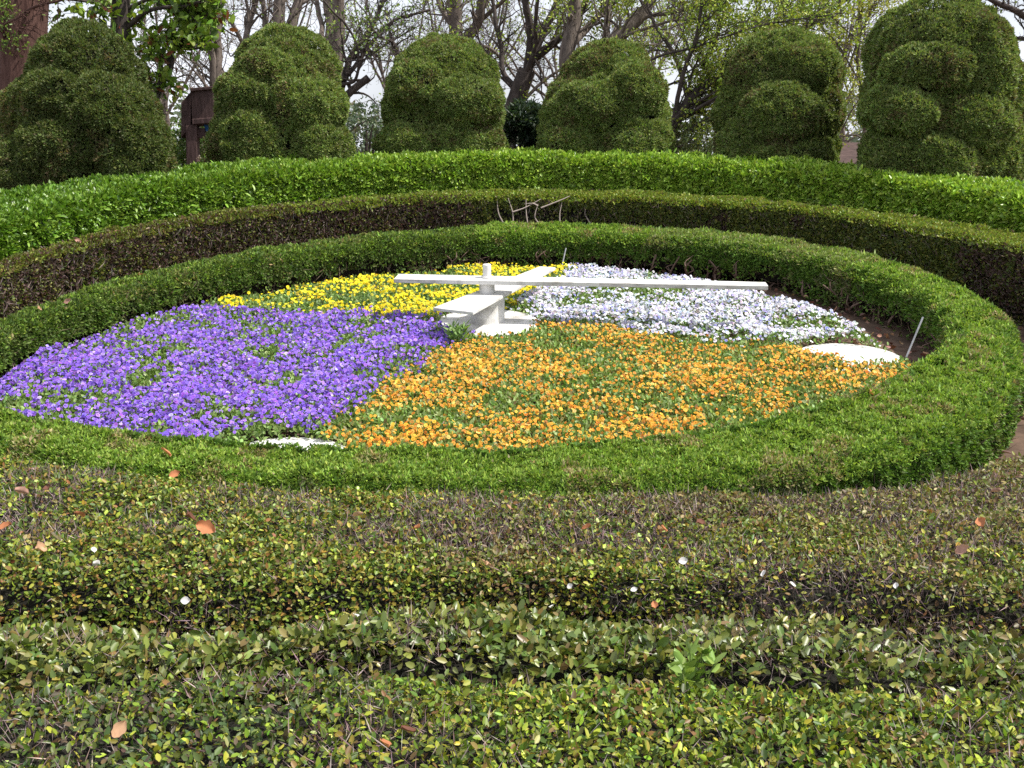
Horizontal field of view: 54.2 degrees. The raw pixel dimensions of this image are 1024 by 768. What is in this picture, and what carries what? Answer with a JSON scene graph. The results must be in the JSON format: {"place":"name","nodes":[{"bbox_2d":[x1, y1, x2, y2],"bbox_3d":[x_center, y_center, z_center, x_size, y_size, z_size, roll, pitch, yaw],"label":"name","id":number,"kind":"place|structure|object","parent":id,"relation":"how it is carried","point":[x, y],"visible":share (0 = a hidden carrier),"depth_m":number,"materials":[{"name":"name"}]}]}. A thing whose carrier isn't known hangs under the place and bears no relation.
{"place":"outdoors","nodes":[
{"label":"outdoors","id":0,"kind":"place"},
{"bbox_2d":[0,154,1023,513],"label":"ground","id":1,"kind":"structure","parent":0,"point":[902,348],"depth_m":8.35,"materials":[{"name":"soil"}]},
{"bbox_2d":[0,0,136,149],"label":"tree","id":2,"kind":"object","parent":1,"relation":"on","point":[24,25],"visible":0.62,"depth_m":12.63,"materials":[{"name":"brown plant"}]},
{"bbox_2d":[0,16,177,189],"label":"topiary bush","id":3,"kind":"object","parent":1,"relation":"on","point":[78,99],"visible":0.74,"depth_m":10.69,"materials":[{"name":"green plant"}]},
{"bbox_2d":[49,0,239,102],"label":"tree","id":4,"kind":"object","parent":1,"relation":"on","point":[198,21],"visible":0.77,"depth_m":13.71,"materials":[{"name":"green plant"}]},
{"bbox_2d":[90,0,245,138],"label":"tree","id":5,"kind":"object","parent":1,"relation":"on","point":[164,102],"visible":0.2,"depth_m":25.88,"materials":[{"name":"green plant"}]},
{"bbox_2d":[131,0,237,144],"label":"tree","id":6,"kind":"object","parent":1,"relation":"on","point":[214,69],"visible":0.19,"depth_m":16.25,"materials":[{"name":"green plant"}]},
{"bbox_2d":[169,119,206,166],"bbox_3d":[-4.876,-3.268,15.061,0.909,1.671,0.885,0,13,0],"label":"shrub","id":7,"kind":"object","parent":1,"relation":"on","point":[181,142],"visible":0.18,"depth_m":14.85,"materials":[{"name":"green plant"}]},
{"bbox_2d":[181,86,214,164],"bbox_3d":[-4.514,-3.531,14.707,0.556,1.601,0.550,0,13,0],"label":"wooden box","id":8,"kind":"object","parent":1,"relation":"on","point":[197,105],"visible":0.65,"depth_m":14.40,"materials":[{"name":"brown wood"}]},
{"bbox_2d":[196,136,207,163],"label":"shrub","id":9,"kind":"object","parent":1,"relation":"on","point":[202,157],"visible":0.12,"depth_m":13.73,"materials":[{"name":"green plant"}]},
{"bbox_2d":[149,0,324,109],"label":"tree","id":10,"kind":"object","parent":1,"relation":"on","point":[268,19],"visible":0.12,"depth_m":28.57,"materials":[{"name":"brown plant"}]},
{"bbox_2d":[0,300,474,443],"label":"purple flower bed","id":11,"kind":"object","parent":1,"relation":"on","point":[221,350],"visible":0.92,"depth_m":6.72,"materials":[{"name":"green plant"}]},
{"bbox_2d":[185,0,323,56],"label":"tree","id":12,"kind":"object","parent":1,"relation":"on","point":[278,14],"visible":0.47,"depth_m":17.99,"materials":[{"name":"brown plant"}]},
{"bbox_2d":[204,22,356,162],"bbox_3d":[-2.931,-3.185,12.825,2.007,2.779,2.222,0,13,0],"label":"topiary bush","id":13,"kind":"object","parent":1,"relation":"on","point":[278,93],"visible":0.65,"depth_m":11.96,"materials":[{"name":"green plant"}]},
{"bbox_2d":[251,437,345,449],"bbox_3d":[-1.240,0.514,5.378,0.820,0.244,0.820,0,13,0],"label":"marker disc","id":14,"kind":"object","parent":1,"relation":"on","point":[304,442],"visible":0.1,"depth_m":5.67,"materials":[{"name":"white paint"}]},
{"bbox_2d":[308,0,363,74],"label":"tree","id":15,"kind":"object","parent":1,"relation":"on","point":[326,13],"visible":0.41,"depth_m":20.90,"materials":[{"name":"brown plant"}]},
{"bbox_2d":[346,94,381,153],"bbox_3d":[-2.460,-3.775,16.560,1.018,1.980,0.991,-10,17,-37],"label":"shrub","id":16,"kind":"object","parent":1,"relation":"on","point":[376,130],"visible":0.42,"depth_m":16.45,"materials":[{"name":"green plant"}]},
{"bbox_2d":[314,0,455,152],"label":"tree","id":17,"kind":"object","parent":1,"relation":"on","point":[358,53],"visible":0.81,"depth_m":17.19,"materials":[{"name":"brown plant"}]},
{"bbox_2d":[189,262,583,327],"bbox_3d":[-1.088,-0.850,9.254,3.652,0.356,2.496,0,13,0],"label":"yellow flower bed","id":18,"kind":"object","parent":1,"relation":"on","point":[369,292],"visible":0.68,"depth_m":8.92,"materials":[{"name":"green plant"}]},
{"bbox_2d":[345,0,488,144],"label":"tree","id":19,"kind":"object","parent":1,"relation":"on","point":[366,3],"visible":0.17,"depth_m":27.58,"materials":[{"name":"brown plant"}]},
{"bbox_2d":[371,32,509,153],"bbox_3d":[-0.937,-3.337,13.425,1.852,2.655,2.107,0,13,0],"label":"topiary bush","id":20,"kind":"object","parent":1,"relation":"on","point":[442,92],"visible":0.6,"depth_m":12.62,"materials":[{"name":"green plant"}]},
{"bbox_2d":[443,318,471,343],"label":"weed","id":21,"kind":"object","parent":1,"relation":"on","point":[457,332],"visible":0.81,"depth_m":7.39,"materials":[{"name":"green plant"}]},
{"bbox_2d":[377,0,581,89],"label":"tree","id":22,"kind":"object","parent":1,"relation":"on","point":[492,34],"visible":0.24,"depth_m":25.54,"materials":[{"name":"brown plant"}]},
{"bbox_2d":[400,0,583,93],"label":"tree","id":23,"kind":"object","parent":1,"relation":"on","point":[479,13],"visible":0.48,"depth_m":19.75,"materials":[{"name":"brown plant"}]},
{"bbox_2d":[152,81,862,164],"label":"distant woodland","id":24,"kind":"object","parent":1,"relation":"on","point":[173,118],"depth_m":48.98,"materials":[{"name":"green plant"}]},
{"bbox_2d":[0,663,1023,767],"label":"hedge","id":25,"kind":"object","parent":1,"relation":"on","point":[342,732],"visible":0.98,"depth_m":2.59,"materials":[{"name":"green plant"}]},
{"bbox_2d":[111,720,126,737],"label":"fallen leaf","id":26,"kind":"object","parent":25,"relation":"on","point":[119,729],"visible":1,"depth_m":2.42,"materials":[{"name":"plant"}]},
{"bbox_2d":[380,739,390,747],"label":"fallen leaf","id":27,"kind":"object","parent":25,"relation":"on","point":[387,743],"visible":1,"depth_m":2.37,"materials":[{"name":"orange plant"}]},
{"bbox_2d":[401,725,415,731],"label":"fallen leaf","id":28,"kind":"object","parent":25,"relation":"on","point":[407,728],"visible":1,"depth_m":2.43,"materials":[{"name":"brown plant"}]},
{"bbox_2d":[667,635,726,715],"bbox_3d":[0.505,0.865,2.840,0.162,0.262,0.138,-10,16,-35],"label":"seedling","id":29,"kind":"object","parent":25,"relation":"on","point":[681,666],"visible":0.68,"depth_m":2.82,"materials":[{"name":"green plant"}]},
{"bbox_2d":[0,451,1023,686],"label":"hedge","id":30,"kind":"object","parent":1,"relation":"on","point":[256,565],"visible":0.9,"depth_m":3.61,"materials":[{"name":"green plant"}]},
{"bbox_2d":[0,521,11,529],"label":"fallen leaf","id":31,"kind":"object","parent":30,"relation":"on","point":[4,524],"visible":1,"depth_m":3.59,"materials":[{"name":"orange plant"}]},
{"bbox_2d":[14,486,28,493],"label":"fallen leaf","id":32,"kind":"object","parent":30,"relation":"on","point":[22,490],"visible":1,"depth_m":3.88,"materials":[{"name":"brown plant"}]},
{"bbox_2d":[35,541,46,550],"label":"fallen leaf","id":33,"kind":"object","parent":30,"relation":"on","point":[40,545],"visible":1,"depth_m":3.45,"materials":[{"name":"beige plant"}]},
{"bbox_2d":[43,484,50,489],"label":"fallen leaf","id":34,"kind":"object","parent":30,"relation":"on","point":[46,487],"visible":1,"depth_m":3.94,"materials":[{"name":"brown plant"}]},
{"bbox_2d":[75,511,84,516],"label":"fallen leaf","id":35,"kind":"object","parent":30,"relation":"on","point":[80,513],"visible":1,"depth_m":3.69,"materials":[{"name":"brown plant"}]},
{"bbox_2d":[92,560,99,565],"bbox_3d":[-1.391,0.600,3.347,0.007,0.026,0.031,44,5,29],"label":"fallen petal","id":36,"kind":"object","parent":30,"relation":"on","point":[95,562],"visible":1,"depth_m":3.35,"materials":[{"name":"white plant"}]},
{"bbox_2d":[169,470,179,476],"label":"fallen leaf","id":37,"kind":"object","parent":30,"relation":"on","point":[174,473],"visible":1,"depth_m":4.13,"materials":[{"name":"orange plant"}]},
{"bbox_2d":[175,525,184,531],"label":"fallen leaf","id":38,"kind":"object","parent":30,"relation":"on","point":[179,528],"visible":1,"depth_m":3.60,"materials":[{"name":"beige plant"}]},
{"bbox_2d":[186,511,196,519],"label":"fallen leaf","id":39,"kind":"object","parent":30,"relation":"on","point":[190,515],"visible":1,"depth_m":3.70,"materials":[{"name":"brown plant"}]},
{"bbox_2d":[196,520,215,533],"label":"fallen leaf","id":40,"kind":"object","parent":30,"relation":"on","point":[205,527],"visible":1,"depth_m":3.61,"materials":[{"name":"orange plant"}]},
{"bbox_2d":[353,511,362,515],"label":"fallen leaf","id":41,"kind":"object","parent":30,"relation":"on","point":[358,513],"visible":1,"depth_m":3.75,"materials":[{"name":"brown plant"}]},
{"bbox_2d":[582,523,590,528],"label":"fallen leaf","id":42,"kind":"object","parent":30,"relation":"on","point":[587,525],"visible":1,"depth_m":3.69,"materials":[{"name":"orange plant"}]},
{"bbox_2d":[679,557,687,563],"bbox_3d":[0.584,0.603,3.410,0.031,0.026,0.007,-12,-22,3],"label":"fallen petal","id":43,"kind":"object","parent":30,"relation":"on","point":[683,560],"visible":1,"depth_m":3.41,"materials":[{"name":"white plant"}]},
{"bbox_2d":[696,519,705,523],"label":"fallen leaf","id":44,"kind":"object","parent":30,"relation":"on","point":[700,521],"visible":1,"depth_m":3.76,"materials":[{"name":"brown plant"}]},
{"bbox_2d":[955,544,968,554],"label":"fallen leaf","id":45,"kind":"object","parent":30,"relation":"on","point":[961,549],"visible":1,"depth_m":3.54,"materials":[{"name":"brown plant"}]},
{"bbox_2d":[975,516,984,526],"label":"fallen leaf","id":46,"kind":"object","parent":30,"relation":"on","point":[980,521],"visible":1,"depth_m":3.82,"materials":[{"name":"orange plant"}]},
{"bbox_2d":[991,488,1000,491],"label":"fallen leaf","id":47,"kind":"object","parent":30,"relation":"on","point":[995,489],"visible":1,"depth_m":4.21,"materials":[{"name":"brown plant"}]},
{"bbox_2d":[0,219,1023,521],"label":"hedge","id":48,"kind":"object","parent":1,"relation":"on","point":[952,403],"visible":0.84,"depth_m":5.30,"materials":[{"name":"green plant"}]},
{"bbox_2d":[161,447,170,455],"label":"fallen leaf","id":49,"kind":"object","parent":48,"relation":"on","point":[166,451],"visible":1,"depth_m":4.58,"materials":[{"name":"orange plant"}]},
{"bbox_2d":[0,599,1023,732],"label":"hedge","id":50,"kind":"object","parent":1,"relation":"on","point":[484,662],"visible":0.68,"depth_m":3.03,"materials":[{"name":"green plant"}]},
{"bbox_2d":[181,596,189,603],"bbox_3d":[-1.017,0.674,3.112,0.029,0.025,0.007,2,-20,-4],"label":"fallen petal","id":51,"kind":"object","parent":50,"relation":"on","point":[185,600],"visible":1,"depth_m":3.12,"materials":[{"name":"white plant"}]},
{"bbox_2d":[651,601,657,608],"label":"fallen leaf","id":52,"kind":"object","parent":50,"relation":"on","point":[654,604],"visible":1,"depth_m":3.09,"materials":[{"name":"orange plant"}]},
{"bbox_2d":[0,145,1023,259],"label":"hedge","id":53,"kind":"object","parent":1,"relation":"on","point":[37,217],"visible":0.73,"depth_m":11.21,"materials":[{"name":"green plant"}]},
{"bbox_2d":[0,187,1023,325],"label":"hedge","id":54,"kind":"object","parent":1,"relation":"on","point":[984,261],"visible":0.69,"depth_m":10.32,"materials":[{"name":"green plant"}]},
{"bbox_2d":[18,263,1023,460],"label":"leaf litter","id":55,"kind":"object","parent":1,"relation":"on","point":[923,353],"visible":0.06,"depth_m":8.27,"materials":[{"name":"brown plant"}]},
{"bbox_2d":[502,96,541,148],"bbox_3d":[0.187,-3.204,14.378,0.837,1.857,0.710,0,13,0],"label":"shrub","id":56,"kind":"object","parent":1,"relation":"on","point":[526,132],"visible":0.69,"depth_m":14.13,"materials":[{"name":"green plant"}]},
{"bbox_2d":[433,0,611,148],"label":"tree","id":57,"kind":"object","parent":1,"relation":"on","point":[519,85],"visible":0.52,"depth_m":19.00,"materials":[{"name":"brown plant"}]},
{"bbox_2d":[468,0,662,96],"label":"tree","id":58,"kind":"object","parent":1,"relation":"on","point":[550,64],"visible":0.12,"depth_m":28.61,"materials":[{"name":"brown plant"}]},
{"bbox_2d":[394,263,767,344],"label":"clock hands","id":59,"kind":"object","parent":1,"relation":"on","point":[482,309],"visible":0.84,"depth_m":7.90,"materials":[{"name":"white paint"}]},
{"bbox_2d":[535,36,676,154],"bbox_3d":[1.261,-3.343,13.571,1.934,2.619,2.200,0,13,0],"label":"topiary bush","id":60,"kind":"object","parent":1,"relation":"on","point":[600,95],"visible":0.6,"depth_m":12.68,"materials":[{"name":"green plant"}]},
{"bbox_2d":[302,319,910,452],"bbox_3d":[0.738,0.226,6.008,3.588,0.579,3.937,5,14,20],"label":"orange flower bed","id":61,"kind":"object","parent":1,"relation":"on","point":[724,375],"visible":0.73,"depth_m":6.36,"materials":[{"name":"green plant"}]},
{"bbox_2d":[584,0,709,75],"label":"tree","id":62,"kind":"object","parent":1,"relation":"on","point":[654,60],"visible":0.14,"depth_m":24.86,"materials":[{"name":"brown plant"}]},
{"bbox_2d":[536,0,785,76],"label":"tree","id":63,"kind":"object","parent":1,"relation":"on","point":[574,34],"visible":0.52,"depth_m":17.49,"materials":[{"name":"green plant"}]},
{"bbox_2d":[675,110,714,153],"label":"shrub","id":64,"kind":"object","parent":1,"relation":"on","point":[708,148],"visible":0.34,"depth_m":16.31,"materials":[{"name":"green plant"}]},
{"bbox_2d":[505,262,897,354],"bbox_3d":[1.629,-0.675,8.730,3.243,0.454,2.671,4,14,18],"label":"white flower bed","id":65,"kind":"object","parent":1,"relation":"on","point":[741,302],"visible":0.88,"depth_m":8.29,"materials":[{"name":"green plant"}]},
{"bbox_2d":[622,0,835,126],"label":"tree","id":66,"kind":"object","parent":1,"relation":"on","point":[692,35],"visible":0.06,"depth_m":27.25,"materials":[{"name":"green plant"}]},
{"bbox_2d":[616,0,881,147],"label":"tree","id":67,"kind":"object","parent":1,"relation":"on","point":[688,104],"visible":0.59,"depth_m":16.02,"materials":[{"name":"green plant"}]},
{"bbox_2d":[709,25,847,162],"bbox_3d":[3.400,-3.208,12.791,1.807,2.642,2.071,0,13,0],"label":"topiary bush","id":68,"kind":"object","parent":1,"relation":"on","point":[783,94],"visible":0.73,"depth_m":12.09,"materials":[{"name":"green plant"}]},
{"bbox_2d":[790,0,905,146],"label":"tree","id":69,"kind":"object","parent":1,"relation":"on","point":[871,6],"visible":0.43,"depth_m":17.99,"materials":[{"name":"green plant"}]},
{"bbox_2d":[801,343,899,372],"bbox_3d":[2.470,-0.110,7.328,0.770,0.240,0.770,0,13,0],"label":"marker disc","id":70,"kind":"object","parent":1,"relation":"on","point":[850,352],"visible":0.34,"depth_m":7.44,"materials":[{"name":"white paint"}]},
{"bbox_2d":[802,0,904,141],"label":"tree","id":71,"kind":"object","parent":1,"relation":"on","point":[843,131],"visible":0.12,"depth_m":28.51,"materials":[{"name":"green plant"}]},
{"bbox_2d":[906,317,923,356],"bbox_3d":[2.925,-0.305,7.303,0.167,0.368,0.013,-5,14,-22],"label":"metal rod","id":72,"kind":"object","parent":1,"relation":"on","point":[914,337],"visible":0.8,"depth_m":7.29,"materials":[{"name":"grey metal"}]},
{"bbox_2d":[855,0,1023,181],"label":"topiary bush","id":73,"kind":"object","parent":1,"relation":"on","point":[940,91],"visible":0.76,"depth_m":10.62,"materials":[{"name":"green plant"}]},
{"bbox_2d":[984,0,1023,59],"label":"tree","id":74,"kind":"object","parent":1,"relation":"on","point":[1018,12],"visible":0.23,"depth_m":14.95,"materials":[{"name":"brown plant"}]},
{"bbox_2d":[48,0,1023,152],"label":"sky","id":75,"kind":"structure","parent":0,"point":[375,88],"materials":[{"name":"white"}]},
{"bbox_2d":[839,142,860,163],"bbox_3d":[7.885,-5.364,24.831,1.633,1.234,2.800,0,13,0],"label":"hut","id":76,"kind":"object","parent":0,"point":[848,154],"visible":0.06,"depth_m":24.09,"materials":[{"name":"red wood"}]}
]}

